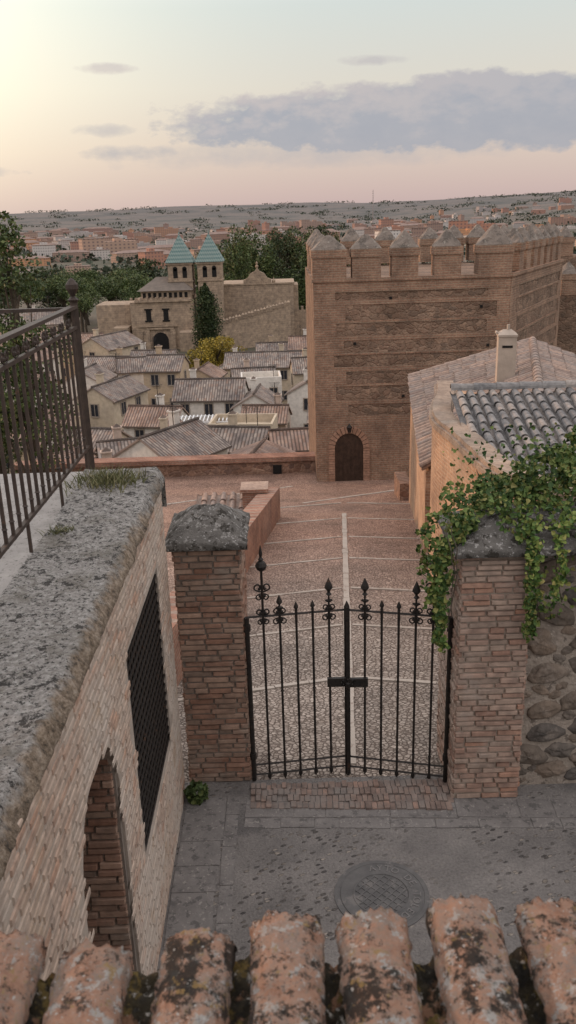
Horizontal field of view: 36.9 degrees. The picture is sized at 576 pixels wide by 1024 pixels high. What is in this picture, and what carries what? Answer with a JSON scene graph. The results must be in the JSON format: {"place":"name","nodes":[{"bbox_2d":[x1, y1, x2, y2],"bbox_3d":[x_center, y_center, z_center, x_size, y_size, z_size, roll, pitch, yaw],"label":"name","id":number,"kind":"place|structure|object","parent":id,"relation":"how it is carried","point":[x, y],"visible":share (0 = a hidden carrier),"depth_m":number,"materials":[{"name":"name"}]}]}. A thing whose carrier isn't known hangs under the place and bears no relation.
{"place":"outdoors","nodes":[
{"label":"outdoors","id":0,"kind":"place"},
{"bbox_2d":[0,191,575,365],"bbox_3d":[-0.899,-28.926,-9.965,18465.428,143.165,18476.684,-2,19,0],"label":"terrain","id":1,"kind":"structure","parent":0,"point":[180,219],"depth_m":4032.68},
{"bbox_2d":[0,306,36,473],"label":"deciduous tree","id":2,"kind":"object","parent":1,"relation":"on","point":[5,447],"visible":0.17,"depth_m":31.54,"materials":[{"name":"green plant"}]},
{"bbox_2d":[0,277,47,307],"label":"pine tree","id":3,"kind":"object","parent":1,"relation":"on","point":[26,297],"visible":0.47,"depth_m":200.90,"materials":[{"name":"green plant"}]},
{"bbox_2d":[8,256,50,266],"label":"apartment block","id":4,"kind":"structure","parent":1,"relation":"on","point":[44,260],"depth_m":767.98,"materials":[{"name":"brick"}]},
{"bbox_2d":[1,423,61,473],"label":"town house","id":5,"kind":"structure","parent":1,"relation":"on","point":[22,457],"depth_m":64.27,"materials":[{"name":"paint"}]},
{"bbox_2d":[0,296,63,328],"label":"town house","id":6,"kind":"structure","parent":1,"relation":"on","point":[38,315],"depth_m":135.81,"materials":[{"name":"grey ceramic"}]},
{"bbox_2d":[0,341,63,403],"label":"town house","id":7,"kind":"structure","parent":1,"relation":"on","point":[41,352],"depth_m":98.66,"materials":[{"name":"ceramic"}]},
{"bbox_2d":[0,326,63,400],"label":"town house","id":8,"kind":"structure","parent":1,"relation":"on","point":[49,327],"depth_m":115.39,"materials":[{"name":"ceramic"}]},
{"bbox_2d":[0,210,80,472],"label":"deciduous tree","id":9,"kind":"object","parent":1,"relation":"on","point":[12,283],"visible":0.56,"depth_m":29.37,"materials":[{"name":"green plant"}]},
{"bbox_2d":[0,472,82,595],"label":"terrace","id":10,"kind":"structure","parent":1,"relation":"on","point":[16,555],"depth_m":7.44,"materials":[{"name":"concrete"}]},
{"bbox_2d":[31,242,55,256],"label":"apartment block","id":11,"kind":"structure","parent":1,"relation":"on","point":[44,248],"depth_m":978.59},
{"bbox_2d":[31,267,68,318],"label":"deciduous tree","id":12,"kind":"object","parent":1,"relation":"on","point":[47,272],"visible":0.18,"depth_m":235.86,"materials":[{"name":"green plant"}]},
{"bbox_2d":[38,273,82,329],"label":"pine tree","id":13,"kind":"object","parent":1,"relation":"on","point":[53,282],"visible":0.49,"depth_m":206.31,"materials":[{"name":"green plant"}]},
{"bbox_2d":[42,272,90,321],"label":"deciduous tree","id":14,"kind":"object","parent":1,"relation":"on","point":[59,304],"visible":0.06,"depth_m":230.17,"materials":[{"name":"green plant"}]},
{"bbox_2d":[36,433,96,459],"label":"town house","id":15,"kind":"structure","parent":1,"relation":"on","point":[65,453],"depth_m":59.83,"materials":[{"name":"ceramic"}]},
{"bbox_2d":[52,250,89,261],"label":"apartment block","id":16,"kind":"structure","parent":1,"relation":"on","point":[74,253],"depth_m":837.02,"materials":[{"name":"paint"}]},
{"bbox_2d":[65,263,90,273],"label":"apartment block","id":17,"kind":"structure","parent":1,"relation":"on","point":[77,266],"depth_m":587.16,"materials":[{"name":"brick"}]},
{"bbox_2d":[55,276,106,332],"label":"pine tree","id":18,"kind":"object","parent":1,"relation":"on","point":[83,287],"visible":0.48,"depth_m":199.18,"materials":[{"name":"green plant"}]},
{"bbox_2d":[57,268,106,324],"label":"pine tree","id":19,"kind":"object","parent":1,"relation":"on","point":[91,273],"visible":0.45,"depth_m":219.16,"materials":[{"name":"green plant"}]},
{"bbox_2d":[61,326,103,379],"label":"town house","id":20,"kind":"structure","parent":1,"relation":"on","point":[85,336],"depth_m":129.06,"materials":[{"name":"ceramic"}]},
{"bbox_2d":[65,291,106,331],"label":"tree","id":21,"kind":"object","parent":1,"relation":"on","point":[85,303],"visible":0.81,"depth_m":190.18,"materials":[{"name":"green plant"}]},
{"bbox_2d":[62,351,116,410],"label":"town house","id":22,"kind":"structure","parent":1,"relation":"on","point":[91,370],"depth_m":93.96,"materials":[{"name":"paint"}]},
{"bbox_2d":[71,430,111,457],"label":"town house","id":23,"kind":"structure","parent":1,"relation":"on","point":[105,452],"depth_m":54.92,"materials":[{"name":"paint"}]},
{"bbox_2d":[62,412,131,457],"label":"town house","id":24,"kind":"structure","parent":1,"relation":"on","point":[102,433],"depth_m":68.90,"materials":[{"name":"grey ceramic"}]},
{"bbox_2d":[89,247,110,259],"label":"apartment block","id":25,"kind":"structure","parent":1,"relation":"on","point":[102,253],"depth_m":849.97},
{"bbox_2d":[84,346,130,377],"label":"town house","id":26,"kind":"structure","parent":1,"relation":"on","point":[108,362],"depth_m":106.81,"materials":[{"name":"tile"}]},
{"bbox_2d":[78,238,137,252],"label":"apartment block","id":27,"kind":"structure","parent":1,"relation":"on","point":[113,245],"depth_m":874.30,"materials":[{"name":"paint"}]},
{"bbox_2d":[90,277,125,301],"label":"pine tree","id":28,"kind":"object","parent":1,"relation":"on","point":[106,287],"visible":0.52,"depth_m":203.75,"materials":[{"name":"green plant"}]},
{"bbox_2d":[72,353,150,430],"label":"town house","id":29,"kind":"structure","parent":1,"relation":"on","point":[109,401],"depth_m":84.51,"materials":[{"name":"paint"}]},
{"bbox_2d":[90,404,99,417],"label":"window","id":30,"kind":"structure","parent":29,"relation":"in","point":[94,408],"depth_m":84.13,"materials":[{"name":"black glass"}]},
{"bbox_2d":[82,327,141,355],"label":"town house","id":31,"kind":"structure","parent":1,"relation":"on","point":[96,344],"depth_m":122.28,"materials":[{"name":"tile"}]},
{"bbox_2d":[95,424,137,457],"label":"town house","id":32,"kind":"structure","parent":1,"relation":"on","point":[117,443],"depth_m":65.07,"materials":[{"name":"grey ceramic"}]},
{"bbox_2d":[102,268,150,300],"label":"pine tree","id":33,"kind":"object","parent":1,"relation":"on","point":[118,273],"visible":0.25,"depth_m":212.30,"materials":[{"name":"green plant"}]},
{"bbox_2d":[118,287,141,300],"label":"tree","id":34,"kind":"object","parent":1,"relation":"on","point":[134,294],"visible":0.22,"depth_m":191.56,"materials":[{"name":"green plant"}]},
{"bbox_2d":[115,356,145,383],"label":"town house","id":35,"kind":"structure","parent":1,"relation":"on","point":[132,366],"depth_m":104.21,"materials":[{"name":"grey ceramic"}]},
{"bbox_2d":[108,272,152,298],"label":"tree","id":36,"kind":"object","parent":1,"relation":"on","point":[139,281],"visible":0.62,"depth_m":197.01,"materials":[{"name":"green plant"}]},
{"bbox_2d":[110,249,168,262],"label":"apartment block","id":37,"kind":"structure","parent":1,"relation":"on","point":[127,253],"depth_m":777.16,"materials":[{"name":"brick"}]},
{"bbox_2d":[122,258,165,296],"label":"deciduous tree","id":38,"kind":"object","parent":1,"relation":"on","point":[146,264],"visible":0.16,"depth_m":230.65,"materials":[{"name":"green plant"}]},
{"bbox_2d":[138,248,163,268],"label":"apartment block","id":39,"kind":"structure","parent":1,"relation":"on","point":[152,254],"depth_m":646.08,"materials":[{"name":"paint"}]},
{"bbox_2d":[130,336,178,355],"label":"town house","id":40,"kind":"structure","parent":1,"relation":"on","point":[143,351],"depth_m":116.82,"materials":[{"name":"tile"}]},
{"bbox_2d":[121,384,190,436],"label":"town house","id":41,"kind":"structure","parent":1,"relation":"on","point":[139,420],"depth_m":79.35,"materials":[{"name":"tile"}]},
{"bbox_2d":[14,452,314,476],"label":"parapet wall","id":42,"kind":"structure","parent":1,"relation":"on","point":[236,464],"depth_m":34.77,"materials":[{"name":"red brick"}]},
{"bbox_2d":[141,340,190,404],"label":"town house","id":43,"kind":"structure","parent":1,"relation":"on","point":[164,370],"depth_m":97.17,"materials":[{"name":"paint"}]},
{"bbox_2d":[154,227,178,236],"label":"apartment block","id":44,"kind":"structure","parent":1,"relation":"on","point":[164,232],"depth_m":1821.77,"materials":[{"name":"brick"}]},
{"bbox_2d":[112,402,231,457],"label":"town house","id":45,"kind":"structure","parent":1,"relation":"on","point":[192,436],"depth_m":57.76,"materials":[{"name":"tile"}]},
{"bbox_2d":[96,230,305,351],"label":"city gate","id":46,"kind":"structure","parent":1,"relation":"on","point":[257,305],"depth_m":175.49,"materials":[{"name":"stone"}]},
{"bbox_2d":[186,344,217,368],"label":"deciduous tree","id":47,"kind":"object","parent":1,"relation":"on","point":[202,352],"visible":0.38,"depth_m":126.75,"materials":[{"name":"yellow plant"}]},
{"bbox_2d":[190,239,220,248],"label":"apartment block","id":48,"kind":"structure","parent":1,"relation":"on","point":[195,243],"depth_m":977.42,"materials":[{"name":"brick"}]},
{"bbox_2d":[190,282,224,353],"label":"cypress tree","id":49,"kind":"object","parent":1,"relation":"on","point":[206,326],"visible":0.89,"depth_m":161.79,"materials":[{"name":"green plant"}]},
{"bbox_2d":[171,367,248,424],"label":"town house","id":50,"kind":"structure","parent":1,"relation":"on","point":[193,395],"depth_m":88.98,"materials":[{"name":"tile"}]},
{"bbox_2d":[193,351,227,377],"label":"town house","id":51,"kind":"structure","parent":1,"relation":"on","point":[208,369],"depth_m":106.71,"materials":[{"name":"tile"}]},
{"bbox_2d":[201,231,229,242],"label":"apartment block","id":52,"kind":"structure","parent":1,"relation":"on","point":[218,236],"depth_m":1339.05,"materials":[{"name":"paint"}]},
{"bbox_2d":[196,335,247,366],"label":"deciduous tree","id":53,"kind":"object","parent":1,"relation":"on","point":[218,356],"visible":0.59,"depth_m":129.26,"materials":[{"name":"yellow plant"}]},
{"bbox_2d":[169,481,280,685],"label":"brick wall","id":54,"kind":"structure","parent":1,"relation":"on","point":[261,502],"depth_m":22.26,"materials":[{"name":"brick"}]},
{"bbox_2d":[222,223,252,279],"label":"park tree","id":55,"kind":"object","parent":1,"relation":"on","point":[235,266],"visible":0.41,"depth_m":202.88,"materials":[{"name":"green plant"}]},
{"bbox_2d":[207,406,270,453],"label":"town house","id":56,"kind":"structure","parent":1,"relation":"on","point":[234,434],"depth_m":64.84,"materials":[{"name":"tile"}]},
{"bbox_2d":[208,405,277,428],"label":"town house","id":57,"kind":"structure","parent":1,"relation":"on","point":[268,419],"depth_m":76.02,"materials":[{"name":"paint"}]},
{"bbox_2d":[180,414,227,422],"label":"pergola","id":58,"kind":"object","parent":57,"relation":"on","point":[201,416],"visible":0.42,"depth_m":76.59,"materials":[{"name":"white paint"}]},
{"bbox_2d":[231,221,263,274],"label":"park tree","id":59,"kind":"object","parent":1,"relation":"on","point":[249,234],"visible":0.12,"depth_m":226.08,"materials":[{"name":"green plant"}]},
{"bbox_2d":[230,358,275,376],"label":"town house","id":60,"kind":"structure","parent":1,"relation":"on","point":[234,372],"depth_m":101.74,"materials":[{"name":"tile"}]},
{"bbox_2d":[230,376,283,413],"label":"town house","id":61,"kind":"structure","parent":1,"relation":"on","point":[259,394],"depth_m":87.36,"materials":[{"name":"tile"}]},
{"bbox_2d":[243,231,276,278],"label":"park tree","id":62,"kind":"object","parent":1,"relation":"on","point":[258,257],"visible":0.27,"depth_m":212.48,"materials":[{"name":"green plant"}]},
{"bbox_2d":[240,364,281,396],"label":"town house","id":63,"kind":"structure","parent":1,"relation":"on","point":[265,378],"depth_m":95.79,"materials":[{"name":"white paint"}]},
{"bbox_2d":[230,437,294,453],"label":"town house","id":64,"kind":"structure","parent":1,"relation":"on","point":[263,445],"depth_m":56.38,"materials":[{"name":"tile"}]},
{"bbox_2d":[223,342,302,403],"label":"town house","id":65,"kind":"structure","parent":1,"relation":"on","point":[281,357],"depth_m":113.94,"materials":[{"name":"tile"}]},
{"bbox_2d":[240,382,291,427],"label":"town house","id":66,"kind":"structure","parent":1,"relation":"on","point":[283,412],"depth_m":80.76,"materials":[{"name":"tile"}]},
{"bbox_2d":[255,334,287,350],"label":"town house","id":67,"kind":"structure","parent":1,"relation":"on","point":[270,345],"depth_m":130.18,"materials":[{"name":"brown ceramic"}]},
{"bbox_2d":[254,238,289,278],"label":"park tree","id":68,"kind":"object","parent":1,"relation":"on","point":[271,260],"visible":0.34,"depth_m":211.89,"materials":[{"name":"green plant"}]},
{"bbox_2d":[261,230,301,297],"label":"park tree","id":69,"kind":"object","parent":1,"relation":"on","point":[280,249],"visible":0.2,"depth_m":231.15,"materials":[{"name":"green plant"}]},
{"bbox_2d":[0,190,575,302],"bbox_3d":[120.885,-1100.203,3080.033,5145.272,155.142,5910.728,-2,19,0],"label":"distant trees","id":70,"kind":"object","parent":1,"relation":"on","point":[107,268],"visible":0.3,"depth_m":2491.42,"materials":[{"name":"green plant"}]},
{"bbox_2d":[268,427,308,451],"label":"town house","id":71,"kind":"structure","parent":1,"relation":"on","point":[295,439],"depth_m":62.76,"materials":[{"name":"tile"}]},
{"bbox_2d":[275,229,301,278],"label":"park tree","id":72,"kind":"object","parent":1,"relation":"on","point":[289,254],"visible":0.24,"depth_m":239.99,"materials":[{"name":"green plant"}]},
{"bbox_2d":[283,225,304,300],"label":"park tree","id":73,"kind":"object","parent":1,"relation":"on","point":[298,244],"visible":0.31,"depth_m":241.16,"materials":[{"name":"green plant"}]},
{"bbox_2d":[284,367,308,427],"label":"town house","id":74,"kind":"structure","parent":1,"relation":"on","point":[297,398],"depth_m":89.14,"materials":[{"name":"paint"}]},
{"bbox_2d":[287,328,306,350],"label":"town house","id":75,"kind":"structure","parent":1,"relation":"on","point":[297,342],"depth_m":127.64,"materials":[{"name":"ceramic"}]},
{"bbox_2d":[289,347,306,387],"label":"town house","id":76,"kind":"structure","parent":1,"relation":"on","point":[297,365],"depth_m":102.67,"materials":[{"name":"brown ceramic"}]},
{"bbox_2d":[290,230,312,309],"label":"park tree","id":77,"kind":"object","parent":1,"relation":"on","point":[302,278],"visible":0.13,"depth_m":209.73,"materials":[{"name":"green plant"}]},
{"bbox_2d":[291,230,312,309],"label":"park tree","id":78,"kind":"object","parent":1,"relation":"on","point":[303,301],"visible":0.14,"depth_m":211.35,"materials":[{"name":"green plant"}]},
{"bbox_2d":[299,220,321,228],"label":"apartment block","id":79,"kind":"structure","parent":1,"relation":"on","point":[306,224],"depth_m":2135.19,"materials":[{"name":"paint"}]},
{"bbox_2d":[294,224,334,254],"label":"park tree","id":80,"kind":"object","parent":1,"relation":"on","point":[320,229],"visible":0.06,"depth_m":243.62,"materials":[{"name":"green plant"}]},
{"bbox_2d":[412,224,427,235],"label":"apartment block","id":81,"kind":"structure","parent":1,"relation":"on","point":[420,230],"depth_m":939.09,"materials":[{"name":"brick"}]},
{"bbox_2d":[424,221,442,231],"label":"apartment block","id":82,"kind":"structure","parent":1,"relation":"on","point":[434,226],"depth_m":1417.57,"materials":[{"name":"paint"}]},
{"bbox_2d":[305,222,564,481],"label":"brick tower","id":83,"kind":"structure","parent":1,"relation":"on","point":[377,332],"depth_m":31.85,"materials":[{"name":"brown brick"}]},
{"bbox_2d":[335,433,362,480],"bbox_3d":[2.344,-2.015,33.130,1.090,2.100,0.085,-2,19,0],"label":"door","id":84,"kind":"structure","parent":83,"relation":"in","point":[349,447],"depth_m":33.09,"materials":[{"name":"brown wood"}]},
{"bbox_2d":[448,220,495,231],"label":"apartment block","id":85,"kind":"structure","parent":1,"relation":"on","point":[465,224],"depth_m":1104.09,"materials":[{"name":"brick"}]},
{"bbox_2d":[408,324,575,552],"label":"tiled house","id":86,"kind":"structure","parent":1,"relation":"on","point":[509,358],"depth_m":23.62,"materials":[{"name":"tile"}]},
{"bbox_2d":[548,217,575,224],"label":"apartment block","id":87,"kind":"structure","parent":1,"relation":"on","point":[558,220],"depth_m":1624.80,"materials":[{"name":"paint"}]},
{"bbox_2d":[557,262,575,353],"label":"brick tower","id":88,"kind":"structure","parent":1,"relation":"on","point":[566,337],"depth_m":42.24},
{"bbox_2d":[560,226,575,268],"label":"city wall","id":89,"kind":"structure","parent":1,"relation":"on","point":[567,255],"depth_m":47.03,"materials":[{"name":"brick"}]},
{"bbox_2d":[0,0,575,213],"label":"sky","id":90,"kind":"structure","parent":0,"point":[113,104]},
{"bbox_2d":[163,472,442,781],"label":"cobbled path","id":91,"kind":"structure","parent":0,"point":[316,575],"depth_m":15.14,"materials":[{"name":"stone"}]},
{"bbox_2d":[165,503,251,781],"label":"gate pillar","id":92,"kind":"structure","parent":91,"relation":"on","point":[206,545],"depth_m":9.12,"materials":[{"name":"brick"}]},
{"bbox_2d":[196,491,243,509],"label":"roof tiles","id":93,"kind":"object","parent":91,"relation":"on","point":[233,499],"depth_m":25.42,"materials":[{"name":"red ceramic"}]},
{"bbox_2d":[167,486,437,764],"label":"stone paving strips","id":94,"kind":"object","parent":91,"relation":"on","point":[346,589],"visible":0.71,"depth_m":17.46,"materials":[{"name":"stone"}]},
{"bbox_2d":[394,471,408,499],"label":"buttress","id":95,"kind":"structure","parent":91,"relation":"on","point":[401,485],"depth_m":28.81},
{"bbox_2d":[428,380,575,586],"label":"curved wall","id":96,"kind":"structure","parent":91,"relation":"on","point":[443,419],"depth_m":15.63,"materials":[{"name":"paint"}]},
{"bbox_2d":[434,503,575,797],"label":"gate pillar","id":97,"kind":"structure","parent":91,"relation":"on","point":[489,658],"depth_m":8.79,"materials":[{"name":"brick"}]},
{"bbox_2d":[243,544,453,782],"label":"iron gate","id":98,"kind":"structure","parent":97,"relation":"attached to","point":[346,681],"depth_m":9.30,"materials":[{"name":"metal"}]},
{"bbox_2d":[415,422,575,652],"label":"ivy plant","id":99,"kind":"object","parent":97,"relation":"attached to","point":[520,487],"visible":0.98,"depth_m":8.52,"materials":[{"name":"green plant"}]},
{"bbox_2d":[450,380,575,480],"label":"tiled outhouse","id":100,"kind":"structure","parent":91,"relation":"on","point":[503,409],"depth_m":15.92,"materials":[{"name":"grey tile"}]},
{"bbox_2d":[519,500,575,784],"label":"stone wall","id":101,"kind":"structure","parent":91,"relation":"on","point":[548,747],"depth_m":9.10,"materials":[{"name":"stone"}]},
{"bbox_2d":[157,774,575,968],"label":"street","id":102,"kind":"structure","parent":0,"point":[505,872],"depth_m":8.41,"materials":[{"name":"stone"}]},
{"bbox_2d":[0,467,184,980],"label":"retaining wall","id":103,"kind":"structure","parent":102,"relation":"on","point":[92,786],"depth_m":6.03,"materials":[{"name":"brick"}]},
{"bbox_2d":[0,278,94,558],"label":"iron railing","id":104,"kind":"object","parent":103,"relation":"on","point":[74,330],"visible":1,"depth_m":7.09,"materials":[{"name":"metal"}]},
{"bbox_2d":[36,522,77,535],"bbox_3d":[-1.864,0.145,7.012,0.446,0.069,0.326,3,20,13],"label":"weed tuft","id":105,"kind":"object","parent":103,"relation":"on","point":[60,530],"visible":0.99,"depth_m":7.02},
{"bbox_2d":[56,463,152,495],"bbox_3d":[-1.719,-0.293,7.994,0.881,0.170,0.836,-18,25,-40],"label":"weed tuft","id":106,"kind":"object","parent":103,"relation":"on","point":[100,477],"visible":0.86,"depth_m":8.01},
{"bbox_2d":[83,760,137,971],"bbox_3d":[-1.505,2.928,5.780,0.690,2.790,1.135,-2,19,0],"label":"doorway","id":107,"kind":"structure","parent":103,"relation":"in","point":[109,910],"depth_m":6.19,"materials":[{"name":"brick"}]},
{"bbox_2d":[0,892,575,1023],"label":"tiled wall","id":108,"kind":"structure","parent":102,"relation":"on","point":[472,972],"depth_m":1.98,"materials":[{"name":"tile"}]},
{"bbox_2d":[250,778,453,810],"bbox_3d":[0.687,3.100,9.364,2.182,0.064,0.534,-2,19,0],"label":"brick threshold","id":109,"kind":"object","parent":102,"relation":"on","point":[332,787],"visible":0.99,"depth_m":9.38,"materials":[{"name":"brick"}]},
{"bbox_2d":[334,860,429,926],"bbox_3d":[0.871,3.559,8.024,0.880,0.038,0.880,-2,19,0],"label":"manhole cover","id":110,"kind":"object","parent":102,"relation":"on","point":[400,890],"visible":0.78,"depth_m":8.06,"materials":[{"name":"metal"}]},
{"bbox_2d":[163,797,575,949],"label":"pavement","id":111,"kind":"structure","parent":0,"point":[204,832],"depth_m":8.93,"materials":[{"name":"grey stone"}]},
{"bbox_2d":[183,779,208,805],"bbox_3d":[-0.995,3.047,9.346,0.282,0.289,0.226,-2,19,0],"label":"wall foot plant","id":112,"kind":"object","parent":111,"relation":"on","point":[191,790],"depth_m":9.29,"materials":[{"name":"green plant"}]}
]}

